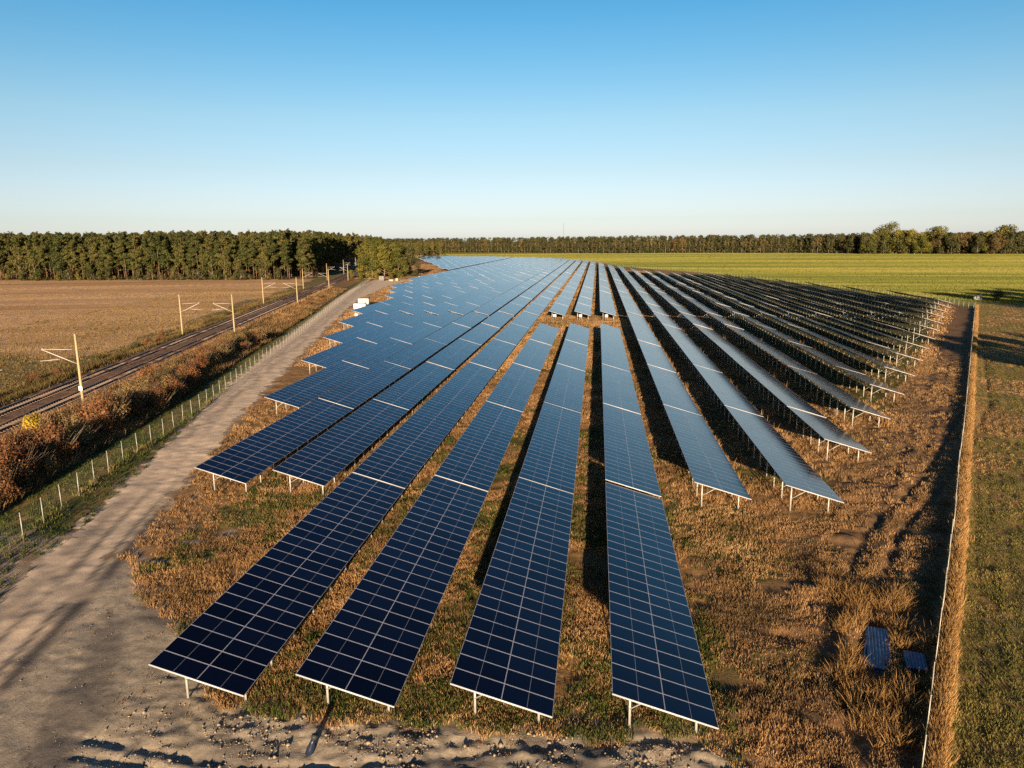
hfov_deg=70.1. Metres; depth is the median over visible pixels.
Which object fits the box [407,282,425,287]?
solar table
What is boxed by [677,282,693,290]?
solar table
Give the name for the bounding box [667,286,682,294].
solar table
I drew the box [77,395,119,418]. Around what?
shrub
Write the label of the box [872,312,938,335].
solar table
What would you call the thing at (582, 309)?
solar table
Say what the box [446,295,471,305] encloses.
solar table
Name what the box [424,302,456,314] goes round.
solar table
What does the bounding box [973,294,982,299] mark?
stone heap
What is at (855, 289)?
solar table
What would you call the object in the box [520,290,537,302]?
solar table
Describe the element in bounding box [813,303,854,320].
solar table
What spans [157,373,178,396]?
shrub
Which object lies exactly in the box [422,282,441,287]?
solar table
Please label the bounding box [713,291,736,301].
solar table
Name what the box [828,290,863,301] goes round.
solar table
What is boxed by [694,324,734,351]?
solar table
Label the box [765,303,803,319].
solar table
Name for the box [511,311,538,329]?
solar table
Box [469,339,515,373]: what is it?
solar table
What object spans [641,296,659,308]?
solar table
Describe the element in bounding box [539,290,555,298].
solar table
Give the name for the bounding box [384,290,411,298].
solar table
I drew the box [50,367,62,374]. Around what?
shrub
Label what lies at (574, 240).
woodland tree
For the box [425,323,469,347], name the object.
solar table
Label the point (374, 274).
undergrowth bush
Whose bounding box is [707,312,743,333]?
solar table
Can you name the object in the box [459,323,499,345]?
solar table
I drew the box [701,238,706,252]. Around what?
woodland tree
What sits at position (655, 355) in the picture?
solar table
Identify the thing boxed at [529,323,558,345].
solar table
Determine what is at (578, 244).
woodland tree
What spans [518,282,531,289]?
solar table
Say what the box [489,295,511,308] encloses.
solar table
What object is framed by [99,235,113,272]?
pine tree
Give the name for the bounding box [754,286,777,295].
solar table
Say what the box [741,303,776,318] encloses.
solar table
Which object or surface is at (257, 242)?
pine tree
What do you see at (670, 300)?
solar table
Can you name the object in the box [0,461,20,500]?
shrub
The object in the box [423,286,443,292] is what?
solar table
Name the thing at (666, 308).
dry grass
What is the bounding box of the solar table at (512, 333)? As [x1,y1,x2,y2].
[494,323,528,350]
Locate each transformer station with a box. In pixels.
[353,302,366,308]
[358,298,369,304]
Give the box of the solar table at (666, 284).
[662,282,676,290]
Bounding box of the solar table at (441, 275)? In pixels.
[433,274,448,277]
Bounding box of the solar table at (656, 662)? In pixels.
[605,482,718,732]
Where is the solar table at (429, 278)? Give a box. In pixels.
[422,276,436,280]
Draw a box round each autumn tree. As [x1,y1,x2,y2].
[838,237,852,252]
[929,233,946,253]
[950,232,971,253]
[960,231,974,252]
[983,233,1006,253]
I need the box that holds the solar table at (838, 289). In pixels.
[823,285,852,296]
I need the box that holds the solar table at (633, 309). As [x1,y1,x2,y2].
[623,303,641,318]
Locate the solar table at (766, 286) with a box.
[757,282,778,289]
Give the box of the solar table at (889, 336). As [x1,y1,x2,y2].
[856,325,928,353]
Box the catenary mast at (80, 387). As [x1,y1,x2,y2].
[42,334,84,401]
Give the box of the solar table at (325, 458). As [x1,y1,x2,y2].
[273,399,408,494]
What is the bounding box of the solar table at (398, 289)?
[388,286,410,293]
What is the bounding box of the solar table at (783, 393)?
[741,365,826,424]
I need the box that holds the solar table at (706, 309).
[693,303,720,320]
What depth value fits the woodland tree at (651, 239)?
1187.09 m
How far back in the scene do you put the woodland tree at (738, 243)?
1132.80 m
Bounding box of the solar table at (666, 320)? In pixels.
[653,312,680,333]
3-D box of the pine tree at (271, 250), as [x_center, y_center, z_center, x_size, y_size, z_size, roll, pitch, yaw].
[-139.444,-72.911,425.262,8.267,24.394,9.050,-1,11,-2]
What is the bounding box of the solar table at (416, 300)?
[403,296,431,304]
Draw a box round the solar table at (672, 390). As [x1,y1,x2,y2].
[647,364,701,422]
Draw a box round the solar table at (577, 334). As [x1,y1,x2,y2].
[565,323,588,345]
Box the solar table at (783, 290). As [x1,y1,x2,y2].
[771,286,796,295]
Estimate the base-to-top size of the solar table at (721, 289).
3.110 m
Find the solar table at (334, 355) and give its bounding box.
[301,338,375,372]
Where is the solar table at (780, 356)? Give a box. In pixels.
[750,340,815,380]
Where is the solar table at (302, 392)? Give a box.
[265,361,367,414]
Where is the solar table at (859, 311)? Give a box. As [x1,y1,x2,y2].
[837,303,882,321]
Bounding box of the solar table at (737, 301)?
[725,296,752,308]
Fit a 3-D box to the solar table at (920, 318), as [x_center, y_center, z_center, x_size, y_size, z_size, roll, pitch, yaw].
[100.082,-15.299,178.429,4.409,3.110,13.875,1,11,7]
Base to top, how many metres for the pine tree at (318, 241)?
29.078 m
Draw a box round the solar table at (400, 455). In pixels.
[352,400,464,497]
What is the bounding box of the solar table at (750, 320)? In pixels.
[734,312,775,334]
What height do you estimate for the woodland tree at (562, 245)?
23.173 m
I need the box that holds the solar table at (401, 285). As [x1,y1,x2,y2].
[392,282,410,287]
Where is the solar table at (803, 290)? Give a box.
[790,286,813,295]
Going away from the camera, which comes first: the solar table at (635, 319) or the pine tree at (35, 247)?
the solar table at (635, 319)
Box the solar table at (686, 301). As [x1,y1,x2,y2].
[683,296,704,309]
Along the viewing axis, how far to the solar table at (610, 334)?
151.12 m
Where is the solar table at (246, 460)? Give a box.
[194,398,352,491]
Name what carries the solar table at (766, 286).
on the ground at (956, 342)
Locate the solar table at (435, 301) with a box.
[424,295,451,305]
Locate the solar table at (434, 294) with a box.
[422,290,446,298]
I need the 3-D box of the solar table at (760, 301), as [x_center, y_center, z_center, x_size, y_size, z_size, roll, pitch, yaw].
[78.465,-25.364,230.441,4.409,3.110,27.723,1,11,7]
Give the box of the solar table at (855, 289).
[843,286,874,296]
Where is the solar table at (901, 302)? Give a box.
[876,296,920,310]
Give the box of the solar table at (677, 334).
[663,324,697,351]
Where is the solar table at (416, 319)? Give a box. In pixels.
[396,311,436,326]
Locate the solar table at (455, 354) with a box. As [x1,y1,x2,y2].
[426,339,480,375]
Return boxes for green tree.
[860,233,877,253]
[886,228,907,253]
[898,229,920,253]
[915,232,932,253]
[939,231,951,253]
[978,230,993,253]
[987,229,1009,253]
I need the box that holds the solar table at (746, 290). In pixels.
[735,285,756,295]
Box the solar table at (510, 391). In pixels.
[486,363,540,411]
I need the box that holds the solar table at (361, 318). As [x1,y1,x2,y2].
[339,310,386,326]
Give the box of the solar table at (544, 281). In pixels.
[539,279,551,285]
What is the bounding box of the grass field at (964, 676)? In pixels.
[948,302,1023,767]
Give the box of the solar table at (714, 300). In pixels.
[704,296,729,309]
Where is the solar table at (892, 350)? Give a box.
[868,342,922,366]
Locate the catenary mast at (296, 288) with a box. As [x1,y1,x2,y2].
[283,280,297,301]
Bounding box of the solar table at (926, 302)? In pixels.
[898,296,946,310]
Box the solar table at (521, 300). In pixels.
[511,296,531,309]
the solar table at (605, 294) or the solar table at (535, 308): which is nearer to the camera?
the solar table at (535, 308)
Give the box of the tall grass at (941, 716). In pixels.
[919,305,978,767]
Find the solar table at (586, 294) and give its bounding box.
[579,290,592,298]
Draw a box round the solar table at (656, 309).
[646,303,668,316]
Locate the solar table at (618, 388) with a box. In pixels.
[602,364,640,414]
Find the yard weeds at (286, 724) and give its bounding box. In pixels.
[27,604,713,767]
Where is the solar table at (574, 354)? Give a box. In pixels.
[557,339,587,370]
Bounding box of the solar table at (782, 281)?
[773,278,792,287]
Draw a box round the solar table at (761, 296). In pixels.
[750,290,775,300]
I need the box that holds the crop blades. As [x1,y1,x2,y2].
[345,253,1023,304]
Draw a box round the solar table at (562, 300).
[555,296,571,305]
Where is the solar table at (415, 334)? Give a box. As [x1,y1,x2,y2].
[391,322,440,345]
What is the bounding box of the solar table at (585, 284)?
[583,282,593,288]
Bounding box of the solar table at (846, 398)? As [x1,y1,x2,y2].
[789,366,890,427]
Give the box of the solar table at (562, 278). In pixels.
[557,276,567,283]
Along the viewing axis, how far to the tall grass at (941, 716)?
40.36 m
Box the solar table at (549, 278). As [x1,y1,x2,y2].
[544,276,554,282]
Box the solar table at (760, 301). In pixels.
[746,296,776,310]
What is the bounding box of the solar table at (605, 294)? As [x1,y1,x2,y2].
[599,290,611,298]
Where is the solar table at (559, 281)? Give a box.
[554,279,565,286]
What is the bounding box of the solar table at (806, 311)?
[789,303,830,320]
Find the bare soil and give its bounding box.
[354,264,481,278]
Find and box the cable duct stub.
[305,733,317,755]
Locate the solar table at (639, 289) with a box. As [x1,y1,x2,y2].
[633,286,647,295]
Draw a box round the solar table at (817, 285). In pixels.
[806,282,827,290]
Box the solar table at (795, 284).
[789,282,813,291]
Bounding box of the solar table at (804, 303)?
[789,296,822,310]
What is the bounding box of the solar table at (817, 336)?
[791,325,846,353]
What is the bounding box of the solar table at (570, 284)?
[566,282,577,288]
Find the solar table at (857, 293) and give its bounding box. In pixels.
[847,290,881,303]
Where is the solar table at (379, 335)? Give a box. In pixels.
[357,322,411,343]
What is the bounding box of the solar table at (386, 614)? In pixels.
[296,476,487,712]
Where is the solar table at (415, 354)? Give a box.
[384,338,445,372]
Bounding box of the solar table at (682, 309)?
[670,303,694,315]
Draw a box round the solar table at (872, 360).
[828,341,914,381]
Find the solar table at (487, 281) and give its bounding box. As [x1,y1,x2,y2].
[480,279,494,284]
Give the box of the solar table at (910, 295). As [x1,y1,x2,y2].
[887,290,929,300]
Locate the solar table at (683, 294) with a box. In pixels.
[674,290,692,302]
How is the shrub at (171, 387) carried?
on the ground at (956, 342)
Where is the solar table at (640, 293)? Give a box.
[636,290,652,302]
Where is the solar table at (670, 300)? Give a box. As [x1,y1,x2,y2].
[662,296,681,306]
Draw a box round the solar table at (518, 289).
[510,286,526,293]
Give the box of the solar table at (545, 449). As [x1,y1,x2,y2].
[519,402,580,494]
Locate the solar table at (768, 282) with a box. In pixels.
[760,279,775,287]
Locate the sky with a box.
[0,0,1023,242]
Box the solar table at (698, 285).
[693,282,708,289]
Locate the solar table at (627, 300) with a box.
[620,296,636,308]
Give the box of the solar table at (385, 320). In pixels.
[368,311,410,326]
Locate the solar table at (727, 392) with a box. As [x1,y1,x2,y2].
[693,364,762,424]
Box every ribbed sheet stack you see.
[861,626,890,672]
[903,650,928,673]
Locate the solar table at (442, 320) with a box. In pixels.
[424,311,461,327]
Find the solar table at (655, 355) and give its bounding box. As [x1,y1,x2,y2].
[638,340,675,377]
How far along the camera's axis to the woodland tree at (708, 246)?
1147.97 m
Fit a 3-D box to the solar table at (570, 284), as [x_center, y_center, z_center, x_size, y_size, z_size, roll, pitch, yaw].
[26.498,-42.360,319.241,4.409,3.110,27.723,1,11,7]
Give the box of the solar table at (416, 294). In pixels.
[403,290,429,297]
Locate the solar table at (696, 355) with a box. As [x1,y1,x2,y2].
[675,340,721,375]
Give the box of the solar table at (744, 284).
[741,282,759,290]
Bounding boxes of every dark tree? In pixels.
[403,245,420,276]
[843,234,860,253]
[858,232,869,253]
[872,233,883,253]
[944,233,961,253]
[969,233,984,253]
[1009,231,1023,253]
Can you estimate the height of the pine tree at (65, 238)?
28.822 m
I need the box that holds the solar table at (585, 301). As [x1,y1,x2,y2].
[577,296,591,306]
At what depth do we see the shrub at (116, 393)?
93.60 m
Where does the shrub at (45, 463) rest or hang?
on the ground at (956, 342)
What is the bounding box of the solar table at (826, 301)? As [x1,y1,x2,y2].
[811,296,846,311]
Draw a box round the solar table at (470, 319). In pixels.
[452,311,487,327]
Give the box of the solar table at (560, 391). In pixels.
[544,363,584,412]
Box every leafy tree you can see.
[10,251,28,277]
[26,250,43,280]
[49,252,68,280]
[56,269,62,279]
[84,263,94,279]
[95,257,108,279]
[102,262,112,279]
[147,264,157,279]
[169,266,177,279]
[183,266,191,279]
[201,251,221,279]
[216,254,233,279]
[231,257,242,279]
[254,251,272,279]
[355,241,378,277]
[357,241,378,277]
[368,237,385,275]
[369,244,396,275]
[381,241,407,276]
[385,244,408,277]
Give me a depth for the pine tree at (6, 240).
450.91 m
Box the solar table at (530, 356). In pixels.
[513,339,551,370]
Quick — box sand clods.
[9,585,731,767]
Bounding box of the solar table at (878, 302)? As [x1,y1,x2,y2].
[854,296,895,310]
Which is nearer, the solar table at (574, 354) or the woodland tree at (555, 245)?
the solar table at (574, 354)
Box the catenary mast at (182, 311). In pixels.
[178,295,200,334]
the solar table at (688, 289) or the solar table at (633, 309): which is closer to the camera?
the solar table at (633, 309)
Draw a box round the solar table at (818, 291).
[805,285,836,295]
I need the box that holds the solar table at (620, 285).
[615,282,625,290]
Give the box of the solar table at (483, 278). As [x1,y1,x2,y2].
[476,276,489,280]
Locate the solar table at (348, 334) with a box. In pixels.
[323,322,380,347]
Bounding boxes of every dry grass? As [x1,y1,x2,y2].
[291,271,955,373]
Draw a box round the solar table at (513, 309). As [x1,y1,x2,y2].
[498,302,523,317]
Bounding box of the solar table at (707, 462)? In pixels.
[663,404,751,508]
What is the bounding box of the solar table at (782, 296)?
[769,290,797,302]
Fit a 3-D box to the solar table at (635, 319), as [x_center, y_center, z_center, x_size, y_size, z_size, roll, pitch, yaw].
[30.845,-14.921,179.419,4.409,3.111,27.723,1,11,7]
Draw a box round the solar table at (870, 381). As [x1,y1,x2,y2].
[836,366,904,401]
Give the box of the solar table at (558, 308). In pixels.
[549,302,568,319]
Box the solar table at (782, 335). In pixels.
[757,324,808,353]
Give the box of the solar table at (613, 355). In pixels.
[601,339,629,371]
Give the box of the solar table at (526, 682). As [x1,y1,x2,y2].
[450,478,573,722]
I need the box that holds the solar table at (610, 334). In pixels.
[600,323,623,345]
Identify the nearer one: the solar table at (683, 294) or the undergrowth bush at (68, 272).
the solar table at (683, 294)
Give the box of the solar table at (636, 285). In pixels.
[630,282,642,290]
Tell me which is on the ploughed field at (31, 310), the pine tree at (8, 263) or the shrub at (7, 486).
the pine tree at (8, 263)
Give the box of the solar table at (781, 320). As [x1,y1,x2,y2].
[762,312,804,334]
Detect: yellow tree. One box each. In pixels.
[872,221,899,252]
[873,230,896,253]
[924,226,947,253]
[992,224,1018,253]
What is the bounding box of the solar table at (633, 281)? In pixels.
[628,279,637,287]
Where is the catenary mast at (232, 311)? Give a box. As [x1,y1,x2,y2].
[215,295,234,331]
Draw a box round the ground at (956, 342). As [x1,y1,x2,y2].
[0,258,980,767]
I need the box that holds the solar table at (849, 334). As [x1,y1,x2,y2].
[821,324,887,353]
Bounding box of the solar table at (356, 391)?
[319,361,410,412]
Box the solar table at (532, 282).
[525,279,537,285]
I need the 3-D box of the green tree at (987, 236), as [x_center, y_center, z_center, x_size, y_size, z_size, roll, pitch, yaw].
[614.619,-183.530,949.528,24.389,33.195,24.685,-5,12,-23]
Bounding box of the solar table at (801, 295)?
[790,291,818,303]
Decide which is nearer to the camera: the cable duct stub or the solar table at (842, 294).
the cable duct stub
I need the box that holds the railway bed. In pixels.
[0,262,380,437]
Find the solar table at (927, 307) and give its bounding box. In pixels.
[912,303,945,315]
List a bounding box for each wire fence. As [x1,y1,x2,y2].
[0,278,369,552]
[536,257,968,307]
[921,303,975,767]
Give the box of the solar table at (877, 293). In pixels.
[867,290,907,302]
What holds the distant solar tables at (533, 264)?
on the ground at (956, 342)
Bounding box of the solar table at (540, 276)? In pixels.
[535,274,545,279]
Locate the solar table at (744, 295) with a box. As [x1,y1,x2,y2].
[731,290,752,301]
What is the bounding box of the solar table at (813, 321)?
[789,312,833,334]
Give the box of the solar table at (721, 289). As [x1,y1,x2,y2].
[719,286,738,294]
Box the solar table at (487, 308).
[473,302,501,314]
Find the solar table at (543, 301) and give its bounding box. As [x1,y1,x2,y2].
[533,296,551,309]
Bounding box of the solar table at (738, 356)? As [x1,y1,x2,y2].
[712,340,767,375]
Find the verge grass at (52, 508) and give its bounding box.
[0,304,326,595]
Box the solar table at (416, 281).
[407,279,425,283]
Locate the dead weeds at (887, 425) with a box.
[626,286,898,500]
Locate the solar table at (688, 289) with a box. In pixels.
[685,286,703,296]
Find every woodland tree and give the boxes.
[456,240,461,251]
[461,239,467,251]
[473,239,478,251]
[493,238,500,251]
[497,238,503,251]
[500,239,506,251]
[505,240,510,251]
[509,240,513,251]
[521,238,527,252]
[528,239,533,252]
[533,238,538,252]
[538,239,543,252]
[544,240,549,252]
[554,240,558,252]
[556,238,561,251]
[559,240,564,252]
[566,238,571,252]
[569,239,575,252]
[572,237,578,252]
[575,238,580,252]
[579,238,585,252]
[585,237,590,252]
[588,237,595,252]
[596,237,602,252]
[600,239,605,252]
[606,238,612,252]
[610,236,616,252]
[613,237,618,252]
[617,238,623,252]
[620,239,626,252]
[624,237,631,251]
[628,239,632,252]
[632,238,638,252]
[636,239,642,252]
[641,236,646,252]
[644,236,650,252]
[648,236,655,252]
[652,237,658,251]
[656,237,663,252]
[660,236,668,252]
[666,236,672,252]
[671,239,678,251]
[673,236,681,252]
[677,237,685,252]
[683,237,687,252]
[686,237,691,252]
[690,237,695,252]
[692,237,698,251]
[696,235,703,252]
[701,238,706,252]
[704,236,711,252]
[710,238,715,252]
[713,238,719,252]
[716,238,722,252]
[720,235,729,252]
[726,237,731,252]
[730,235,736,252]
[736,239,740,252]
[737,235,745,252]
[747,235,753,252]
[752,237,758,252]
[757,236,766,252]
[759,238,766,252]
[767,238,774,252]
[772,238,778,252]
[775,235,782,252]
[779,236,787,252]
[784,237,791,252]
[788,236,795,252]
[793,237,799,252]
[797,236,804,252]
[803,236,810,252]
[808,236,816,252]
[811,235,823,251]
[817,239,825,252]
[824,234,833,252]
[828,235,836,252]
[832,234,840,252]
[879,234,888,252]
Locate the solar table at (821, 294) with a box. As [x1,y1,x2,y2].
[808,290,841,302]
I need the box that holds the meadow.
[0,251,402,399]
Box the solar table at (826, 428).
[787,406,871,460]
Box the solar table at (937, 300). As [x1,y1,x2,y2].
[920,296,949,303]
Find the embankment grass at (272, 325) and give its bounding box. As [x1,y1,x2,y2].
[0,286,346,512]
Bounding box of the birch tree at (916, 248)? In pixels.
[911,240,920,253]
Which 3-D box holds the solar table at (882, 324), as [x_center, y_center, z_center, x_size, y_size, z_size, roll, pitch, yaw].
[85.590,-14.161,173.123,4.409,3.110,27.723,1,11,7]
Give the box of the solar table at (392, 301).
[382,296,411,304]
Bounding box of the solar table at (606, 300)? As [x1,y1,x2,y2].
[600,296,613,305]
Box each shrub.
[0,432,29,453]
[0,443,41,483]
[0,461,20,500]
[5,448,47,482]
[7,427,50,454]
[12,426,58,447]
[16,410,51,433]
[21,419,87,463]
[23,371,42,382]
[23,449,60,472]
[24,441,50,466]
[38,436,74,460]
[44,408,79,432]
[45,438,78,459]
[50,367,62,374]
[64,418,102,445]
[77,390,125,428]
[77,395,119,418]
[79,388,132,421]
[84,393,129,419]
[86,412,125,437]
[90,353,102,360]
[108,388,127,396]
[111,389,142,414]
[118,375,156,394]
[125,391,150,416]
[131,383,158,398]
[136,362,170,380]
[140,390,167,408]
[142,336,154,345]
[142,369,173,381]
[143,383,176,411]
[149,379,168,389]
[155,335,162,340]
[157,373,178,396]
[160,361,176,369]
[160,374,186,393]
[162,360,179,370]
[165,355,187,368]
[171,362,192,375]
[171,364,200,385]
[172,355,192,365]
[173,373,185,390]
[183,351,197,366]
[189,350,210,370]
[192,344,213,353]
[201,346,220,355]
[201,350,216,363]
[201,351,222,365]
[212,334,238,348]
[215,343,230,357]
[217,338,232,351]
[223,329,245,344]
[231,329,251,340]
[234,335,244,345]
[236,341,248,350]
[239,333,249,343]
[243,341,251,349]
[248,330,261,342]
[253,327,267,340]
[990,289,1005,299]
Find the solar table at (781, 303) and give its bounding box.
[767,296,798,309]
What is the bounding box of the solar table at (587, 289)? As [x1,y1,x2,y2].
[581,286,592,292]
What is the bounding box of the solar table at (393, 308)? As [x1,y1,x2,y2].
[375,302,412,313]
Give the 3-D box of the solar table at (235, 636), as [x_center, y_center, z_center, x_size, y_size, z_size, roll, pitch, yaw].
[-12.566,11.488,46.349,4.409,3.110,27.723,1,11,7]
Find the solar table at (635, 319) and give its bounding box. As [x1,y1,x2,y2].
[627,312,649,332]
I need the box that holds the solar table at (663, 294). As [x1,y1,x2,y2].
[655,290,672,301]
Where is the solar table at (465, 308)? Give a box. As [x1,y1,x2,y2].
[448,302,479,316]
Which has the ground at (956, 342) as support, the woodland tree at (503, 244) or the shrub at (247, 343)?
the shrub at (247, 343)
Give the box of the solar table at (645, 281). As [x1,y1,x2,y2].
[643,279,654,286]
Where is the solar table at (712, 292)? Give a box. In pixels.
[702,286,722,295]
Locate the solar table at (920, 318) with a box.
[903,313,943,328]
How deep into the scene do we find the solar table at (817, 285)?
308.58 m
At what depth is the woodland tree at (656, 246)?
1188.52 m
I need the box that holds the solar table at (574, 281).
[569,279,579,284]
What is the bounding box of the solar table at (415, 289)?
[405,286,426,292]
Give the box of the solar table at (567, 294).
[559,290,573,298]
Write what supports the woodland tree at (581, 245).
on the crop field at (970, 304)
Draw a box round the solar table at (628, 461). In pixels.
[603,403,660,496]
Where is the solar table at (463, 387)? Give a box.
[429,362,496,418]
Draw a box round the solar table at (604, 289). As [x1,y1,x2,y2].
[599,286,610,293]
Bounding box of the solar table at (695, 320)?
[680,312,712,333]
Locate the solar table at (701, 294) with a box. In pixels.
[692,290,713,299]
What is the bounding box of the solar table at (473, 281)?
[466,279,480,283]
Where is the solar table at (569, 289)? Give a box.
[564,286,575,293]
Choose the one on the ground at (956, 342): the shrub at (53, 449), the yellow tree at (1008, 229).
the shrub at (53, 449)
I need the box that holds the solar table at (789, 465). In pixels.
[725,406,843,512]
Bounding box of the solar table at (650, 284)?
[646,282,659,288]
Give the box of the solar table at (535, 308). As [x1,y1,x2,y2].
[524,302,545,316]
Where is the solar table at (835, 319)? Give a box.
[818,313,867,334]
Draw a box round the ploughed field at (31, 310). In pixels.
[0,279,312,364]
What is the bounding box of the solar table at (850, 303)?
[832,296,867,311]
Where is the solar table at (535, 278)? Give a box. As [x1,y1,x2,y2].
[530,277,540,282]
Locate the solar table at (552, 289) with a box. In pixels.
[546,286,559,294]
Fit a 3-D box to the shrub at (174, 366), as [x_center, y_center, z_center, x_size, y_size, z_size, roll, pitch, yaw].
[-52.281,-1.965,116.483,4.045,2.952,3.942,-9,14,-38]
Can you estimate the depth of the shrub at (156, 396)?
95.64 m
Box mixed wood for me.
[384,231,1023,253]
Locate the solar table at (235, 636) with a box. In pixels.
[148,473,403,701]
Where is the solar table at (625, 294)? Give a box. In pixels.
[618,290,631,300]
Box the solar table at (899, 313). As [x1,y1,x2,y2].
[862,303,911,321]
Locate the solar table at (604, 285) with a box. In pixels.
[599,282,609,288]
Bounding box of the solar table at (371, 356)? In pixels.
[342,338,411,368]
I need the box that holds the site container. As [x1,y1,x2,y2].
[379,276,384,280]
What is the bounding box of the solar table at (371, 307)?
[351,302,389,313]
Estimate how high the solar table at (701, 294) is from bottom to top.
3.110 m
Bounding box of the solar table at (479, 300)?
[467,296,491,305]
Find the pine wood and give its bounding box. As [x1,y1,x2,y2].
[0,228,443,278]
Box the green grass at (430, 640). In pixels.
[130,338,938,767]
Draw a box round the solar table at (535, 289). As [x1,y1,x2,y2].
[528,286,542,293]
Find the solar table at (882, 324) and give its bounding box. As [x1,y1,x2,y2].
[847,313,900,333]
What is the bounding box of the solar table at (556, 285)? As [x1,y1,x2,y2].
[550,282,562,290]
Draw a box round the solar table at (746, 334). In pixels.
[725,324,771,352]
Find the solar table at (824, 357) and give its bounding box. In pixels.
[789,341,864,378]
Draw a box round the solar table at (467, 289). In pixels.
[458,286,477,292]
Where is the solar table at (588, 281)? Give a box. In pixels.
[584,279,593,284]
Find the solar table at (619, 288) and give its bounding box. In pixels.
[616,286,628,295]
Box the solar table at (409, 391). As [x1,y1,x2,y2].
[374,362,452,417]
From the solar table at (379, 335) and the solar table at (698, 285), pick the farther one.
the solar table at (698, 285)
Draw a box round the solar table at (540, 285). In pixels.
[534,282,547,291]
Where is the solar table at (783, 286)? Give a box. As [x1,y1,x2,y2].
[773,282,796,291]
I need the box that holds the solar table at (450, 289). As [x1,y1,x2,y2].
[441,286,460,292]
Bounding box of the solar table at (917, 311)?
[886,303,942,318]
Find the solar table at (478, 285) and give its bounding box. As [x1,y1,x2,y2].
[470,282,486,287]
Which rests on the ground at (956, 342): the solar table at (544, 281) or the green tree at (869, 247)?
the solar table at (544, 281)
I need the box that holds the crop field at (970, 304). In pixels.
[402,240,1023,307]
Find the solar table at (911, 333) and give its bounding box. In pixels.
[888,325,933,341]
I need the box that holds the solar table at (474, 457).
[435,401,522,491]
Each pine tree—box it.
[0,235,11,278]
[0,248,4,279]
[1,233,10,278]
[2,244,15,279]
[6,236,21,276]
[8,236,25,263]
[8,240,21,270]
[15,233,25,246]
[22,241,32,275]
[31,234,44,277]
[35,243,51,275]
[36,243,46,279]
[41,232,52,278]
[44,240,52,279]
[46,233,55,272]
[47,244,55,278]
[49,232,65,260]
[60,244,70,269]
[62,232,75,279]
[68,241,79,273]
[69,239,81,278]
[75,235,83,272]
[76,243,88,277]
[78,244,87,274]
[82,235,96,273]
[88,232,100,270]
[88,242,100,266]
[97,233,109,271]
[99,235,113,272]
[105,233,114,274]
[111,237,122,274]
[111,248,120,276]
[112,233,121,277]
[112,234,126,279]
[117,245,130,276]
[123,235,139,279]
[126,234,136,278]
[128,237,141,279]
[129,236,144,279]
[139,235,154,276]
[142,233,153,266]
[146,235,159,277]
[149,232,165,276]
[156,231,166,277]
[159,237,171,274]
[161,239,173,277]
[166,233,174,274]
[167,242,173,274]
[168,243,180,274]
[170,235,180,277]
[173,231,183,272]
[175,242,186,275]
[177,231,190,275]
[186,239,194,268]
[186,245,197,274]
[188,233,202,273]
[196,244,208,274]
[202,236,214,278]
[212,243,221,268]
[214,231,231,278]
[227,236,239,271]
[231,237,240,269]
[236,235,244,276]
[237,239,247,274]
[238,238,249,278]
[239,243,251,279]
[246,242,256,272]
[249,235,260,277]
[254,232,267,271]
[262,239,272,271]
[267,238,279,279]
[269,238,280,265]
[276,232,288,274]
[278,235,291,272]
[279,242,293,274]
[284,243,294,278]
[291,240,302,277]
[297,237,311,276]
[300,235,313,274]
[305,232,315,277]
[308,242,315,276]
[311,231,324,275]
[311,232,323,268]
[311,237,322,270]
[311,239,320,276]
[320,233,329,273]
[320,239,326,274]
[324,235,334,267]
[325,236,334,264]
[327,232,335,271]
[332,235,340,262]
[333,238,339,270]
[337,234,343,268]
[337,243,342,268]
[338,233,347,267]
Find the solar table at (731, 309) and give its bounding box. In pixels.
[717,303,747,320]
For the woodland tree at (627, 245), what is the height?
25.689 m
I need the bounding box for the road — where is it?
[0,279,407,725]
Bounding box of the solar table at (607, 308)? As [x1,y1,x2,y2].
[600,302,616,318]
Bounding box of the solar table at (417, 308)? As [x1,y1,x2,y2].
[399,302,433,314]
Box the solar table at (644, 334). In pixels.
[631,323,660,349]
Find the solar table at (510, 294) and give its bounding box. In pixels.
[500,290,520,299]
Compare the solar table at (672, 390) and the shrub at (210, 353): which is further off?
the shrub at (210, 353)
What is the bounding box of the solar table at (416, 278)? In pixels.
[408,276,423,280]
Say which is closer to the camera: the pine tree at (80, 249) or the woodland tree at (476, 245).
the pine tree at (80, 249)
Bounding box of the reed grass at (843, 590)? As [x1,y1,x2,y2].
[812,561,938,750]
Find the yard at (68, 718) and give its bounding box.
[0,558,734,767]
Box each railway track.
[0,266,365,416]
[0,272,356,432]
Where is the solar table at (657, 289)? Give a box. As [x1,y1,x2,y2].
[650,286,664,295]
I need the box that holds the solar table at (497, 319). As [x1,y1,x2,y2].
[481,311,512,330]
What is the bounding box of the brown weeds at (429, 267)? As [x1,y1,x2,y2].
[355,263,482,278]
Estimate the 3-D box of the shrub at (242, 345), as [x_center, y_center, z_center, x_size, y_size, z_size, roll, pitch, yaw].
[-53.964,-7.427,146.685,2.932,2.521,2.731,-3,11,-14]
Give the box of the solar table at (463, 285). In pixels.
[454,282,471,287]
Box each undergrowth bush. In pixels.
[15,269,29,280]
[60,268,73,279]
[66,275,72,280]
[92,271,102,280]
[133,268,142,279]
[177,273,184,279]
[191,269,204,279]
[234,268,246,279]
[273,267,282,279]
[372,272,378,278]
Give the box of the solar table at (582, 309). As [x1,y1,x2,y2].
[574,303,590,318]
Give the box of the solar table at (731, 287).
[725,282,743,290]
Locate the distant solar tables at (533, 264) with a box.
[418,256,718,275]
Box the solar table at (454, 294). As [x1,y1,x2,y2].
[442,290,464,298]

